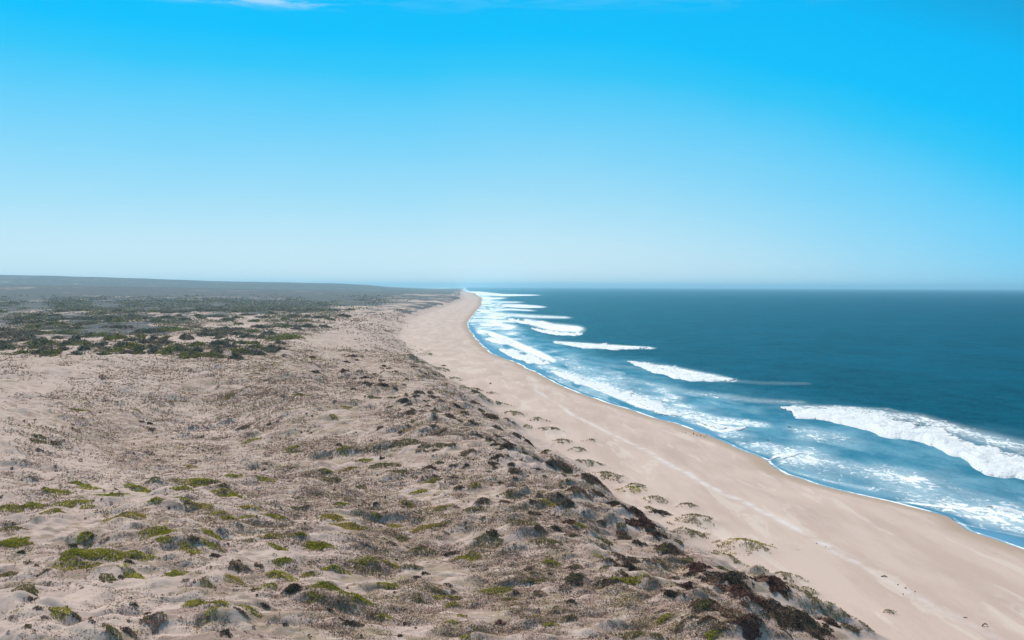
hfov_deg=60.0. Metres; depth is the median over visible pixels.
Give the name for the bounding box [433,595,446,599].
cushion plant
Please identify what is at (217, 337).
bush
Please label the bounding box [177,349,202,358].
bush
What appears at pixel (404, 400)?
dark shrub
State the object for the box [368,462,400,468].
cushion plant
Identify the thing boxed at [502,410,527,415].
dune grass
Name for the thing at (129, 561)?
dark shrub
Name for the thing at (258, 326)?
bush
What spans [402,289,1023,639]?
beach
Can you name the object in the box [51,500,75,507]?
cushion plant
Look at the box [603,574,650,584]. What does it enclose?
cushion plant
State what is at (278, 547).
cushion plant
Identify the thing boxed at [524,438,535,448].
dark shrub
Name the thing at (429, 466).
dark shrub
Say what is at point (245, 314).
bush
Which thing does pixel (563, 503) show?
dark shrub
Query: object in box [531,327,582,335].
breaking wave
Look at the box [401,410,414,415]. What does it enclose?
dark shrub
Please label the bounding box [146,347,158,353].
bush
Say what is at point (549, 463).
dark shrub
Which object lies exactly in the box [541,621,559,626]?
cushion plant
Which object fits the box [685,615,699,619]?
dark shrub
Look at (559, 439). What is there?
dune grass
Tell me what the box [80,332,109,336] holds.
bush
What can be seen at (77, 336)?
bush
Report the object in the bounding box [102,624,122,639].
cushion plant
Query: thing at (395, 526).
cushion plant
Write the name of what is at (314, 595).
cushion plant
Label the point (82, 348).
bush
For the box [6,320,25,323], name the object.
bush
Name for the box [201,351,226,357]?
bush
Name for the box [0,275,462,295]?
hills
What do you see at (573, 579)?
dark shrub
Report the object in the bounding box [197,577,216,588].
cushion plant
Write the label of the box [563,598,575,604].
dark shrub
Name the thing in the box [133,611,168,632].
dark shrub
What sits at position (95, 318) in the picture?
bush
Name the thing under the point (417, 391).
dark shrub
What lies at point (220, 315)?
bush
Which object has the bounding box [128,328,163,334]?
bush
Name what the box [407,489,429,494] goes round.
cushion plant
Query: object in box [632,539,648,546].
dark shrub
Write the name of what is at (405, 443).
cushion plant
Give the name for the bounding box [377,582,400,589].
cushion plant
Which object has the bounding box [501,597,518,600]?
cushion plant
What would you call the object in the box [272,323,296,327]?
bush
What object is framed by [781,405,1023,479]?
breaking wave
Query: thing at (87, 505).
cushion plant
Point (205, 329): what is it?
bush
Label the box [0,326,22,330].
bush
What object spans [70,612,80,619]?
dark shrub
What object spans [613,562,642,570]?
dark shrub
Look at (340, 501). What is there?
scrub patch
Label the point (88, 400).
green growth
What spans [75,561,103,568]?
cushion plant
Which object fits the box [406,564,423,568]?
cushion plant
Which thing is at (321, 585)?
cushion plant
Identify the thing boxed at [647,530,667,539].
dark shrub
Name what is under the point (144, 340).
bush
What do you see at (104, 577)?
cushion plant
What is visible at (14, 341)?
bush
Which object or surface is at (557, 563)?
cushion plant
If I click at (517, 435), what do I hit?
dark shrub
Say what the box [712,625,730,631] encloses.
dark shrub
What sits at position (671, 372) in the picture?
breaking wave
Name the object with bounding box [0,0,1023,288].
sky
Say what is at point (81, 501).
cushion plant
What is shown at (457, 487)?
dark shrub
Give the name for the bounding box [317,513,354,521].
cushion plant
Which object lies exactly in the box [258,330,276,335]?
bush
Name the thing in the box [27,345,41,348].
bush
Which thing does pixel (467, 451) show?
dark shrub
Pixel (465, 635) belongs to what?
cushion plant
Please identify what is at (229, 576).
cushion plant
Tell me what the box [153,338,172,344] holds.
bush
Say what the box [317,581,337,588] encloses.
cushion plant
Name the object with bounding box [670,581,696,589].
dark shrub
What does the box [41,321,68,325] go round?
bush
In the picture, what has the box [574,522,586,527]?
cushion plant
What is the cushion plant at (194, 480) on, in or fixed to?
on the dunes
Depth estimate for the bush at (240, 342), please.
377.52 m
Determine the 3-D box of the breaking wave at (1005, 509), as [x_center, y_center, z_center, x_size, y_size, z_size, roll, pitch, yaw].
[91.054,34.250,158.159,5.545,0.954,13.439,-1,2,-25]
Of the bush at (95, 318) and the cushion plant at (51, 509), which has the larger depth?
the bush at (95, 318)
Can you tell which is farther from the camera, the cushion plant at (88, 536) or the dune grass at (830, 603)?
the cushion plant at (88, 536)
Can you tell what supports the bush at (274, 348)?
on the dunes
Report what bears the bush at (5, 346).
on the dunes
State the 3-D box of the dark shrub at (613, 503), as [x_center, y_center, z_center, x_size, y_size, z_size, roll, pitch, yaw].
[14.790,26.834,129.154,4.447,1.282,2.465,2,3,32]
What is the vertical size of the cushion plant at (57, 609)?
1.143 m
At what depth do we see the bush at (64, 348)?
362.40 m
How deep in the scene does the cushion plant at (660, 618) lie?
80.36 m
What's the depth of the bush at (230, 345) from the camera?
359.77 m
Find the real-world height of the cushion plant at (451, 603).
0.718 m
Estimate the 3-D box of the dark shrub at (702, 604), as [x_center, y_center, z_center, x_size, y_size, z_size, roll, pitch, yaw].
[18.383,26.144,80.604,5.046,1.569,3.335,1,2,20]
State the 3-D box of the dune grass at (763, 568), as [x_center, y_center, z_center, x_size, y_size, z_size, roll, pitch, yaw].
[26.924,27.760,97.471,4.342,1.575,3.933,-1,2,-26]
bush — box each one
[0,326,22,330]
[0,329,40,336]
[0,339,11,343]
[0,342,16,349]
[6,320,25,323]
[6,338,18,342]
[8,316,27,319]
[14,348,32,354]
[18,336,35,341]
[25,324,40,327]
[25,337,57,345]
[26,319,45,323]
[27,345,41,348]
[29,348,45,354]
[38,344,53,349]
[39,348,63,356]
[40,331,52,333]
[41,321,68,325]
[53,335,64,338]
[54,330,78,334]
[56,341,69,345]
[58,346,71,350]
[60,339,88,345]
[66,350,85,354]
[68,316,96,319]
[68,334,81,340]
[70,308,91,310]
[71,321,90,325]
[76,345,90,351]
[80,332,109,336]
[83,317,109,319]
[90,340,107,347]
[96,350,110,354]
[98,324,133,328]
[101,333,131,339]
[102,341,146,349]
[106,347,127,351]
[110,318,128,321]
[119,348,136,353]
[123,337,140,340]
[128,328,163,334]
[131,345,149,351]
[133,350,145,354]
[134,333,146,337]
[136,337,157,343]
[146,344,162,349]
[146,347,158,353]
[147,318,167,321]
[147,335,159,339]
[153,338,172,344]
[154,345,183,353]
[157,326,190,332]
[161,311,177,313]
[176,346,188,350]
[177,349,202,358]
[178,333,194,340]
[184,340,205,346]
[187,347,203,351]
[196,331,217,336]
[200,328,212,331]
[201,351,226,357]
[203,313,228,316]
[207,344,224,348]
[209,339,229,344]
[210,348,224,353]
[211,330,228,335]
[213,326,236,331]
[213,335,227,338]
[219,317,234,320]
[221,342,239,347]
[227,352,244,359]
[228,331,243,334]
[230,347,253,354]
[232,340,246,343]
[234,333,256,337]
[239,313,256,315]
[245,329,258,332]
[245,346,266,355]
[246,340,260,343]
[247,318,261,321]
[248,344,265,348]
[250,324,272,327]
[254,315,270,317]
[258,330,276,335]
[261,344,287,352]
[263,333,305,340]
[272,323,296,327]
[274,339,288,344]
[295,318,309,321]
[295,323,317,327]
[312,315,329,317]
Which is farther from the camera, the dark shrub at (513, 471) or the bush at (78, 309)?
the bush at (78, 309)
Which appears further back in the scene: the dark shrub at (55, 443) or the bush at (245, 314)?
the bush at (245, 314)
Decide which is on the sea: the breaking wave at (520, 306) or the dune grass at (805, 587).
the breaking wave at (520, 306)
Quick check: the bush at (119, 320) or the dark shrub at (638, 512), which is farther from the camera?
the bush at (119, 320)
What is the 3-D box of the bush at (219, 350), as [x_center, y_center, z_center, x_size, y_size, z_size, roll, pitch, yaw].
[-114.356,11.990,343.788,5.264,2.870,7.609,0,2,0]
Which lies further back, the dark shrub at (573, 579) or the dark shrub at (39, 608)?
the dark shrub at (573, 579)
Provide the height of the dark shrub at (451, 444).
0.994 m
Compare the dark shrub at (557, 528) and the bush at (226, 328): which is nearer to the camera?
the dark shrub at (557, 528)
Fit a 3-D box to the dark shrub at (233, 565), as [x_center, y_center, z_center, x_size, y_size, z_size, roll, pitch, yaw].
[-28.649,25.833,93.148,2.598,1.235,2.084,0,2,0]
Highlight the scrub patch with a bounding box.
[0,329,841,639]
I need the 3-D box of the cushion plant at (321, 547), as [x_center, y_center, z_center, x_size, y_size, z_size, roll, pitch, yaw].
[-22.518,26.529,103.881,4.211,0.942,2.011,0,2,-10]
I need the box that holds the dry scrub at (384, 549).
[0,307,815,639]
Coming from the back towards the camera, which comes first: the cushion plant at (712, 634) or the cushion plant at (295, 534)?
the cushion plant at (295, 534)
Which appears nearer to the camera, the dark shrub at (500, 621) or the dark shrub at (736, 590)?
the dark shrub at (500, 621)
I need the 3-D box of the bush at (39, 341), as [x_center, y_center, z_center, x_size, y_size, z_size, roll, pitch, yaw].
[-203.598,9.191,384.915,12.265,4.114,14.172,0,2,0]
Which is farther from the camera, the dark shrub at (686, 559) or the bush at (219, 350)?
the bush at (219, 350)
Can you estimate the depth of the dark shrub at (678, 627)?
77.79 m
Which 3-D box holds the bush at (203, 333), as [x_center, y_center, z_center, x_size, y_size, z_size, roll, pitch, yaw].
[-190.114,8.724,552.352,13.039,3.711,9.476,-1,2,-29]
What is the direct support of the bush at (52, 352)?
on the dunes
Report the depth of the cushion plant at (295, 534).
106.25 m
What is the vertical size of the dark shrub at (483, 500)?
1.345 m
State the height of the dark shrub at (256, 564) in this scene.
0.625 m
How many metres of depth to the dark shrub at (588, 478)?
142.85 m
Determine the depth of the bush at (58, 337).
404.58 m
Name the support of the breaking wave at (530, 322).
on the sea
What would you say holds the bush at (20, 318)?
on the dunes
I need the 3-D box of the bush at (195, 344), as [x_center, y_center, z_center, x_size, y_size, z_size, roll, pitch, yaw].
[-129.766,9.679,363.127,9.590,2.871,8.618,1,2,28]
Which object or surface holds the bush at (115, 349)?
on the dunes
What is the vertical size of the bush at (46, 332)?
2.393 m
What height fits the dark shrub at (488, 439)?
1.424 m
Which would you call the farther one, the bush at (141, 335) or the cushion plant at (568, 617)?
the bush at (141, 335)
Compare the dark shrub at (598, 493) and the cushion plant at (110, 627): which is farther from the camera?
the dark shrub at (598, 493)
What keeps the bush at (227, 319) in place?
on the dunes
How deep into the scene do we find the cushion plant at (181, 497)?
116.23 m
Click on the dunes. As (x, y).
(56, 529)
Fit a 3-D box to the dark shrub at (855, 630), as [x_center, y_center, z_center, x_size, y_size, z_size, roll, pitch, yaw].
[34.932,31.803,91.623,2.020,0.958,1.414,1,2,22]
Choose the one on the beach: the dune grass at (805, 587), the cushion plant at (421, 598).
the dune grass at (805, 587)
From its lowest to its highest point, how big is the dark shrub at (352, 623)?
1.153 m
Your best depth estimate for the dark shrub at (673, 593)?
86.04 m
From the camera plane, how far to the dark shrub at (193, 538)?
98.10 m
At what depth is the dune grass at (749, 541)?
125.91 m
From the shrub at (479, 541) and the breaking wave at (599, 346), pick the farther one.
the breaking wave at (599, 346)
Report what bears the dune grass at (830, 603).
on the dunes
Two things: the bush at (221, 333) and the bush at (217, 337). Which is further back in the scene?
the bush at (221, 333)
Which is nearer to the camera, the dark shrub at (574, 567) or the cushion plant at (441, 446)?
the dark shrub at (574, 567)
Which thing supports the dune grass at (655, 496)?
on the beach
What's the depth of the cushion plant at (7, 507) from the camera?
121.38 m
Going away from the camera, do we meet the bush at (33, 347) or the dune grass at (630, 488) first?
the dune grass at (630, 488)
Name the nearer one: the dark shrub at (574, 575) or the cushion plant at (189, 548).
the dark shrub at (574, 575)
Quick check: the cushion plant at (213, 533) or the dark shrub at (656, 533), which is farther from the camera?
the dark shrub at (656, 533)
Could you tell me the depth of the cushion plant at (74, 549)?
92.82 m
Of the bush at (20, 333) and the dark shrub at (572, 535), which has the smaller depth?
the dark shrub at (572, 535)
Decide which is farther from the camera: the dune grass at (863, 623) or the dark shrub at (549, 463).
the dark shrub at (549, 463)
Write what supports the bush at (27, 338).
on the dunes
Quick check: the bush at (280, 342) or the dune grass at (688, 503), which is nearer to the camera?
the dune grass at (688, 503)
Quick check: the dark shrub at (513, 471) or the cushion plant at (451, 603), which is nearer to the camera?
the cushion plant at (451, 603)
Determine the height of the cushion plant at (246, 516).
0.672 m
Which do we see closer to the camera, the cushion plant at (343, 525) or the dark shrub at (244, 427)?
the cushion plant at (343, 525)
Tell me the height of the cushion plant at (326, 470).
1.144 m
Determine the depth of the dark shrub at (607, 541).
109.68 m
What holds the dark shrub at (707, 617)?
on the dunes
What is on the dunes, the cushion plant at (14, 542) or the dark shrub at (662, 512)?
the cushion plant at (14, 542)
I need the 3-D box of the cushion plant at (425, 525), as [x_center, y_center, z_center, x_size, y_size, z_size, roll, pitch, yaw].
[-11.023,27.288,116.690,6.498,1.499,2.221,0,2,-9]
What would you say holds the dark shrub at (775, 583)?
on the dunes
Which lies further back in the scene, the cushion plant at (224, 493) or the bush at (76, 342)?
the bush at (76, 342)
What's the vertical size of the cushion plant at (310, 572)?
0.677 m
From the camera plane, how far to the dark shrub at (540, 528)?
109.49 m
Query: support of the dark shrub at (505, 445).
on the dunes
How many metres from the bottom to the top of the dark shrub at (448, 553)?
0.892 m
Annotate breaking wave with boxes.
[485,337,512,344]
[499,348,550,364]
[501,304,540,307]
[508,318,552,324]
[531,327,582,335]
[551,370,683,415]
[558,341,647,349]
[627,361,733,381]
[695,420,746,430]
[767,452,807,460]
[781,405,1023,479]
[986,505,1023,515]
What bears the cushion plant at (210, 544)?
on the dunes
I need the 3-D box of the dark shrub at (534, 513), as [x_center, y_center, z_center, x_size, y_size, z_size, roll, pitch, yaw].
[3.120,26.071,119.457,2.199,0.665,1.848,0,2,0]
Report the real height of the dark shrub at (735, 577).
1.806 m
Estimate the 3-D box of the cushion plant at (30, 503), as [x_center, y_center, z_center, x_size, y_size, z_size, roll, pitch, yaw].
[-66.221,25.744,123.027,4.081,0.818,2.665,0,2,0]
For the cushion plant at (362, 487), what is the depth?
145.61 m
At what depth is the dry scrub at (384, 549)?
124.72 m
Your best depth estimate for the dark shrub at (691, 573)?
97.18 m
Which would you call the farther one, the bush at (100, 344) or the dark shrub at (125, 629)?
the bush at (100, 344)
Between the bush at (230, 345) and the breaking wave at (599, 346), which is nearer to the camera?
the bush at (230, 345)
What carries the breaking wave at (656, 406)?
on the sea
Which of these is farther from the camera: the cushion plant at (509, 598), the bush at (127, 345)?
the bush at (127, 345)
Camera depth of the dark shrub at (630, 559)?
99.40 m
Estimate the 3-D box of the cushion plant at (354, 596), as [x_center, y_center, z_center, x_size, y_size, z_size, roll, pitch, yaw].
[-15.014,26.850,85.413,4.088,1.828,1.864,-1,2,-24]
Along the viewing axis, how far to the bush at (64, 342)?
385.36 m
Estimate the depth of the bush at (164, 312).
950.59 m
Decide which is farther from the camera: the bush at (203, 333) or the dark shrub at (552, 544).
the bush at (203, 333)
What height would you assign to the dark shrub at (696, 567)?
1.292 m
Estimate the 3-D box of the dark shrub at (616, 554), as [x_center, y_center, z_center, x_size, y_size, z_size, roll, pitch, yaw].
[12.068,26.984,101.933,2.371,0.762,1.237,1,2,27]
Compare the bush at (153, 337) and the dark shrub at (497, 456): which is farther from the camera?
the bush at (153, 337)
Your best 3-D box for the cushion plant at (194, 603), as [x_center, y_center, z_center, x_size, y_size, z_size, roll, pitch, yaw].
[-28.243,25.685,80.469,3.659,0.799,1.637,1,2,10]
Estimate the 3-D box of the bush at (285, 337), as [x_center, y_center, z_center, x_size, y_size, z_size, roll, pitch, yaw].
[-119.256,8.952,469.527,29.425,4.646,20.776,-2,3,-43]
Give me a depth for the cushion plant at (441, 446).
168.46 m
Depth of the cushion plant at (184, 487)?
129.33 m
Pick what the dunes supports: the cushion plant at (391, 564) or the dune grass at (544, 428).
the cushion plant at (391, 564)
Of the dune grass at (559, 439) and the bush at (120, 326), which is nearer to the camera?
the dune grass at (559, 439)
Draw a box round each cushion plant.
[0,504,23,512]
[0,525,28,530]
[0,536,33,547]
[0,571,18,576]
[11,584,38,596]
[20,502,49,509]
[28,438,46,443]
[31,433,48,439]
[39,508,67,514]
[40,487,73,495]
[48,606,81,620]
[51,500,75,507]
[51,553,78,570]
[60,547,94,559]
[69,480,91,485]
[72,499,94,504]
[72,547,115,559]
[75,531,96,546]
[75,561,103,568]
[78,485,101,489]
[80,504,96,509]
[96,492,129,496]
[99,573,118,582]
[100,549,130,561]
[101,511,146,521]
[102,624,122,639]
[114,550,159,561]
[118,563,146,579]
[124,483,151,492]
[137,525,177,539]
[144,476,162,483]
[147,496,163,504]
[154,536,174,543]
[162,569,189,576]
[170,485,195,490]
[172,477,220,487]
[174,496,194,503]
[178,541,201,554]
[182,599,213,606]
[190,503,212,509]
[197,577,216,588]
[200,537,225,552]
[201,528,224,539]
[203,606,219,621]
[209,488,242,498]
[212,600,230,605]
[220,515,236,519]
[223,473,242,477]
[223,573,245,584]
[234,504,262,511]
[236,515,255,519]
[238,438,260,444]
[238,604,263,616]
[243,538,257,542]
[255,475,275,481]
[256,533,286,538]
[260,513,287,519]
[260,582,277,589]
[265,570,299,581]
[266,542,290,551]
[268,557,292,567]
[287,531,306,537]
[290,505,306,509]
[301,570,316,576]
[304,541,336,550]
[305,540,332,548]
[305,590,322,604]
[308,581,340,590]
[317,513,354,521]
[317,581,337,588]
[318,468,332,473]
[319,477,340,481]
[319,564,351,574]
[328,521,368,531]
[332,501,349,506]
[334,445,350,455]
[336,590,376,605]
[338,466,359,471]
[348,556,376,565]
[354,458,373,462]
[355,485,366,488]
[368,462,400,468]
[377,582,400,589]
[377,612,393,619]
[379,559,399,569]
[385,469,407,473]
[387,523,403,527]
[391,438,429,447]
[396,499,415,508]
[396,536,410,541]
[405,520,448,532]
[405,545,436,555]
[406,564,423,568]
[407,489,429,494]
[411,596,427,603]
[420,477,439,483]
[432,504,454,510]
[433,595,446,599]
[435,442,448,447]
[444,601,462,607]
[451,551,481,560]
[459,632,470,639]
[463,505,486,510]
[467,482,480,489]
[478,586,513,594]
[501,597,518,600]
[502,519,539,525]
[520,577,549,583]
[528,537,556,544]
[539,498,555,506]
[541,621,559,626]
[542,559,561,566]
[560,614,575,621]
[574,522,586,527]
[599,565,611,568]
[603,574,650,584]
[611,631,643,639]
[649,633,663,639]
[656,613,672,624]
[703,629,722,639]
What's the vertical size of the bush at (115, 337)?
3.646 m
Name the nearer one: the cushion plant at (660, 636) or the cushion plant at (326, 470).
the cushion plant at (660, 636)
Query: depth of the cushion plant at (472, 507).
122.71 m
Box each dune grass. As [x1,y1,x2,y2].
[433,366,449,371]
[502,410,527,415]
[538,426,559,430]
[552,438,573,443]
[576,459,602,466]
[592,471,627,478]
[614,486,647,492]
[624,482,645,486]
[643,495,668,503]
[666,513,714,527]
[666,526,708,539]
[676,502,698,506]
[711,538,776,554]
[713,551,749,566]
[740,565,782,580]
[774,570,808,582]
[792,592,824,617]
[800,586,817,594]
[824,600,850,624]
[843,613,874,631]
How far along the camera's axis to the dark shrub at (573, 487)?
130.03 m
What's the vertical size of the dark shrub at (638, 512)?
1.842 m
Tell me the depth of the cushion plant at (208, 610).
77.14 m
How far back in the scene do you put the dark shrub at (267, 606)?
82.47 m
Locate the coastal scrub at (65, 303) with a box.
[0,294,407,357]
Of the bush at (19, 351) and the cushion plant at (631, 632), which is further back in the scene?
the bush at (19, 351)
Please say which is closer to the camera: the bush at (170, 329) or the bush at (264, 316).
the bush at (170, 329)
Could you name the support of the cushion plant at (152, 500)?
on the dunes
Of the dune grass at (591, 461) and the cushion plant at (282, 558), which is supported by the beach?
the dune grass at (591, 461)
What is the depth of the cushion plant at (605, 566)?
94.40 m
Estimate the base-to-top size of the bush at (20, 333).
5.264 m
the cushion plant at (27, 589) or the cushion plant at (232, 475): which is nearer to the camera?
the cushion plant at (27, 589)
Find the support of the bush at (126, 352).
on the dunes
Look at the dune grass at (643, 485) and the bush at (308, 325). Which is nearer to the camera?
the dune grass at (643, 485)
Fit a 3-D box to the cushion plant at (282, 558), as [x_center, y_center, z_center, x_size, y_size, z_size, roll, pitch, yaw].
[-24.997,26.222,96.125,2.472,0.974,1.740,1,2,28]
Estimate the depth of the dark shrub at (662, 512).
143.19 m
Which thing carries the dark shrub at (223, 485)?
on the dunes
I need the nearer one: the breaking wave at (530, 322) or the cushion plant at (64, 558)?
the cushion plant at (64, 558)
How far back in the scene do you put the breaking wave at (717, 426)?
253.32 m
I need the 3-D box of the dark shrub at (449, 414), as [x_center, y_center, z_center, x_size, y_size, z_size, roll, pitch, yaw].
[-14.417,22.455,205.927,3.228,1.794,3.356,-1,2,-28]
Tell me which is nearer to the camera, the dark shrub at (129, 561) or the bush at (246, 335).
the dark shrub at (129, 561)
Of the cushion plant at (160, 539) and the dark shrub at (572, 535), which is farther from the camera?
the dark shrub at (572, 535)
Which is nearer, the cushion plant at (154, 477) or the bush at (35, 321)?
the cushion plant at (154, 477)
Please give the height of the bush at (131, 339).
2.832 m
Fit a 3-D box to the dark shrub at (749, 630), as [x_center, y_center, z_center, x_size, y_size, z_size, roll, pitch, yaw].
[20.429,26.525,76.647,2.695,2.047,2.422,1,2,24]
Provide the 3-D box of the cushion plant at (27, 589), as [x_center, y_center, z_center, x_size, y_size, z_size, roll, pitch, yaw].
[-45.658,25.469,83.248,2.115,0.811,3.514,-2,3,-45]
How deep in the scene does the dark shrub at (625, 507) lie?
123.17 m
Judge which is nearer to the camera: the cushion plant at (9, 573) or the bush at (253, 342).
the cushion plant at (9, 573)
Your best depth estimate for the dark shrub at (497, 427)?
200.22 m
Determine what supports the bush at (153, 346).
on the dunes
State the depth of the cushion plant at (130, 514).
108.64 m
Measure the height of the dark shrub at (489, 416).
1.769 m
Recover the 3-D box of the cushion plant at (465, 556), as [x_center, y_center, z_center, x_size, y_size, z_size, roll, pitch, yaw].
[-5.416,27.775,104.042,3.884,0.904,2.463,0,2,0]
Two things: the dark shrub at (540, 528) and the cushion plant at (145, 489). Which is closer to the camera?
the dark shrub at (540, 528)
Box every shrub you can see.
[33,605,44,610]
[35,568,50,576]
[49,440,61,444]
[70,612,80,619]
[121,626,138,639]
[123,559,133,563]
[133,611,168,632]
[188,536,200,542]
[209,553,220,557]
[216,628,233,637]
[218,482,228,487]
[228,559,250,572]
[233,607,251,619]
[235,425,249,430]
[254,562,263,568]
[260,602,269,608]
[281,583,301,595]
[331,618,364,626]
[396,397,410,402]
[397,564,409,572]
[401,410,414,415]
[411,390,424,394]
[415,442,432,448]
[422,464,437,469]
[441,550,459,555]
[442,413,457,419]
[446,442,458,446]
[451,403,465,409]
[453,485,464,490]
[459,448,478,454]
[467,420,478,425]
[472,497,489,505]
[472,530,503,548]
[482,413,498,418]
[484,436,498,442]
[486,528,502,536]
[488,461,499,465]
[489,454,502,459]
[490,424,503,430]
[495,442,516,449]
[495,619,506,624]
[508,467,519,474]
[512,432,524,438]
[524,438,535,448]
[527,511,540,515]
[533,590,545,595]
[534,523,547,534]
[544,461,556,470]
[544,541,573,550]
[547,525,561,531]
[549,457,572,473]
[552,498,577,511]
[561,573,583,587]
[562,519,576,525]
[563,563,585,569]
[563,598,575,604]
[564,533,581,536]
[564,573,584,581]
[566,485,592,497]
[570,472,611,493]
[587,488,608,499]
[595,578,628,588]
[596,537,613,545]
[597,519,606,526]
[601,557,619,564]
[605,500,623,506]
[607,551,624,556]
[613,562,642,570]
[613,572,630,577]
[615,522,626,528]
[615,528,631,539]
[615,556,644,563]
[618,505,632,513]
[624,517,661,532]
[627,506,646,518]
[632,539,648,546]
[639,558,671,570]
[643,574,665,591]
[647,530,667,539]
[649,509,671,515]
[651,541,688,555]
[663,589,688,598]
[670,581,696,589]
[670,623,685,631]
[681,557,692,563]
[682,561,714,572]
[682,571,698,576]
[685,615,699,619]
[687,598,739,618]
[695,569,754,590]
[697,615,716,623]
[708,583,771,612]
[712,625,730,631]
[729,607,745,614]
[735,613,764,639]
[739,600,749,607]
[749,575,792,599]
[756,598,836,639]
[813,616,841,628]
[840,622,859,634]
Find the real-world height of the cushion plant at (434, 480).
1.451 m
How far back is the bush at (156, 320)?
700.62 m
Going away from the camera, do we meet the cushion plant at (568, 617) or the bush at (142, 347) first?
the cushion plant at (568, 617)
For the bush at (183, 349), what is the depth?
341.43 m
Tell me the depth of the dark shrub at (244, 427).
224.10 m
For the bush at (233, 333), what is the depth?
556.60 m
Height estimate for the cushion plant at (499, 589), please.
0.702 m
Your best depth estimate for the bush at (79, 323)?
641.15 m
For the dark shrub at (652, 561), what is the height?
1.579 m
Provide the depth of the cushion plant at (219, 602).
79.94 m
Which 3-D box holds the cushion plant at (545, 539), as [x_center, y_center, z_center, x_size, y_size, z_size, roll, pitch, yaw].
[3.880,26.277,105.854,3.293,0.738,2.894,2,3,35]
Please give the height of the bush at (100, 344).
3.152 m
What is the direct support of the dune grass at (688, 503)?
on the beach
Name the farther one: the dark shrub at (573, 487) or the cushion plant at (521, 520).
the dark shrub at (573, 487)
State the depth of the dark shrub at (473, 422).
201.05 m
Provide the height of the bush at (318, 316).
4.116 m
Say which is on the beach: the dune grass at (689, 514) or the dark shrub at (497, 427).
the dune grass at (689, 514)
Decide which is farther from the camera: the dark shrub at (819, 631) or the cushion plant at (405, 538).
the cushion plant at (405, 538)
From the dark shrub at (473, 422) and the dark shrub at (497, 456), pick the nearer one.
the dark shrub at (497, 456)
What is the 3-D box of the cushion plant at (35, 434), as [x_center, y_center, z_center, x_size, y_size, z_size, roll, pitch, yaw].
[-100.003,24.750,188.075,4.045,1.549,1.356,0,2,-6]
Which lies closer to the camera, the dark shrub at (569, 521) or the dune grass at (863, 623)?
the dune grass at (863, 623)
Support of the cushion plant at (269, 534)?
on the dunes
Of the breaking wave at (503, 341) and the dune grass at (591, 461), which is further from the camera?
the breaking wave at (503, 341)
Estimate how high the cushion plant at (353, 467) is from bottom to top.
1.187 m
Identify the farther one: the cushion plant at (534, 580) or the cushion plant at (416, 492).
the cushion plant at (416, 492)
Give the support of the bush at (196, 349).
on the dunes
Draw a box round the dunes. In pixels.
[0,287,891,639]
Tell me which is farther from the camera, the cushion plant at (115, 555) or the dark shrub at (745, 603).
the cushion plant at (115, 555)
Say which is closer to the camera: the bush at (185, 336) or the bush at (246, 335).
the bush at (185, 336)
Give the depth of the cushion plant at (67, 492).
131.35 m
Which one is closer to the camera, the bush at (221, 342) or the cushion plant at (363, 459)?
the cushion plant at (363, 459)
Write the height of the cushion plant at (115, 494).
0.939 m
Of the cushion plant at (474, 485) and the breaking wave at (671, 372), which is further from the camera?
the breaking wave at (671, 372)
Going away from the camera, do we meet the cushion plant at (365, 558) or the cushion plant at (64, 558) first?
the cushion plant at (64, 558)
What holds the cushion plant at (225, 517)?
on the dunes
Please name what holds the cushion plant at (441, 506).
on the dunes
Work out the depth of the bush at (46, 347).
362.35 m
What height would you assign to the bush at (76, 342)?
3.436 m
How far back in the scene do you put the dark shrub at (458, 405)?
223.12 m
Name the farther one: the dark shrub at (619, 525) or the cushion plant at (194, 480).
the cushion plant at (194, 480)
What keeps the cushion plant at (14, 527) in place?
on the dunes
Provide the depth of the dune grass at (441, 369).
383.11 m
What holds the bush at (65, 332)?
on the dunes
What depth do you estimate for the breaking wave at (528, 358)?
498.98 m
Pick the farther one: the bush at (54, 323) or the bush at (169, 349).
the bush at (54, 323)
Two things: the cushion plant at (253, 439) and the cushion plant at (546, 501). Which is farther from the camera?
the cushion plant at (253, 439)
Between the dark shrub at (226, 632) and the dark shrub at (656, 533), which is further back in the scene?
the dark shrub at (656, 533)
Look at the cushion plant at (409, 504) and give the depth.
129.91 m
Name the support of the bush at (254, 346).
on the dunes
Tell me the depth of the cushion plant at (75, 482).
138.91 m
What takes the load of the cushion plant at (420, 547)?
on the dunes
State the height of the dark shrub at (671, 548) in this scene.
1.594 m
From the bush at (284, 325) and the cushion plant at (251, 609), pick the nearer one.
the cushion plant at (251, 609)
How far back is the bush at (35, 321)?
693.08 m
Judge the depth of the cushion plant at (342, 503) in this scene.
125.45 m
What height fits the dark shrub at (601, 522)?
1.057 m
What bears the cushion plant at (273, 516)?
on the dunes
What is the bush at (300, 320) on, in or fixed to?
on the dunes
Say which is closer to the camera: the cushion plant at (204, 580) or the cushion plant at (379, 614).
the cushion plant at (379, 614)
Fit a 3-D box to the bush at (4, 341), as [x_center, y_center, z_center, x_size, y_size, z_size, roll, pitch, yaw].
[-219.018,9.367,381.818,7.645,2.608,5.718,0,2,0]
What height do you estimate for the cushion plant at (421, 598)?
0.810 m
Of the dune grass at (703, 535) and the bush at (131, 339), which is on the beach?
the dune grass at (703, 535)
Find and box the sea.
[461,287,1023,549]
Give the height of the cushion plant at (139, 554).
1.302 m
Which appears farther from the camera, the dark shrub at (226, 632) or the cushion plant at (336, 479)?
the cushion plant at (336, 479)
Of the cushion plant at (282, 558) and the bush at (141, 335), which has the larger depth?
the bush at (141, 335)
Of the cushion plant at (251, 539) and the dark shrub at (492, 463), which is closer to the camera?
the cushion plant at (251, 539)
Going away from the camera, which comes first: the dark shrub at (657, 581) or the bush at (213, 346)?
the dark shrub at (657, 581)

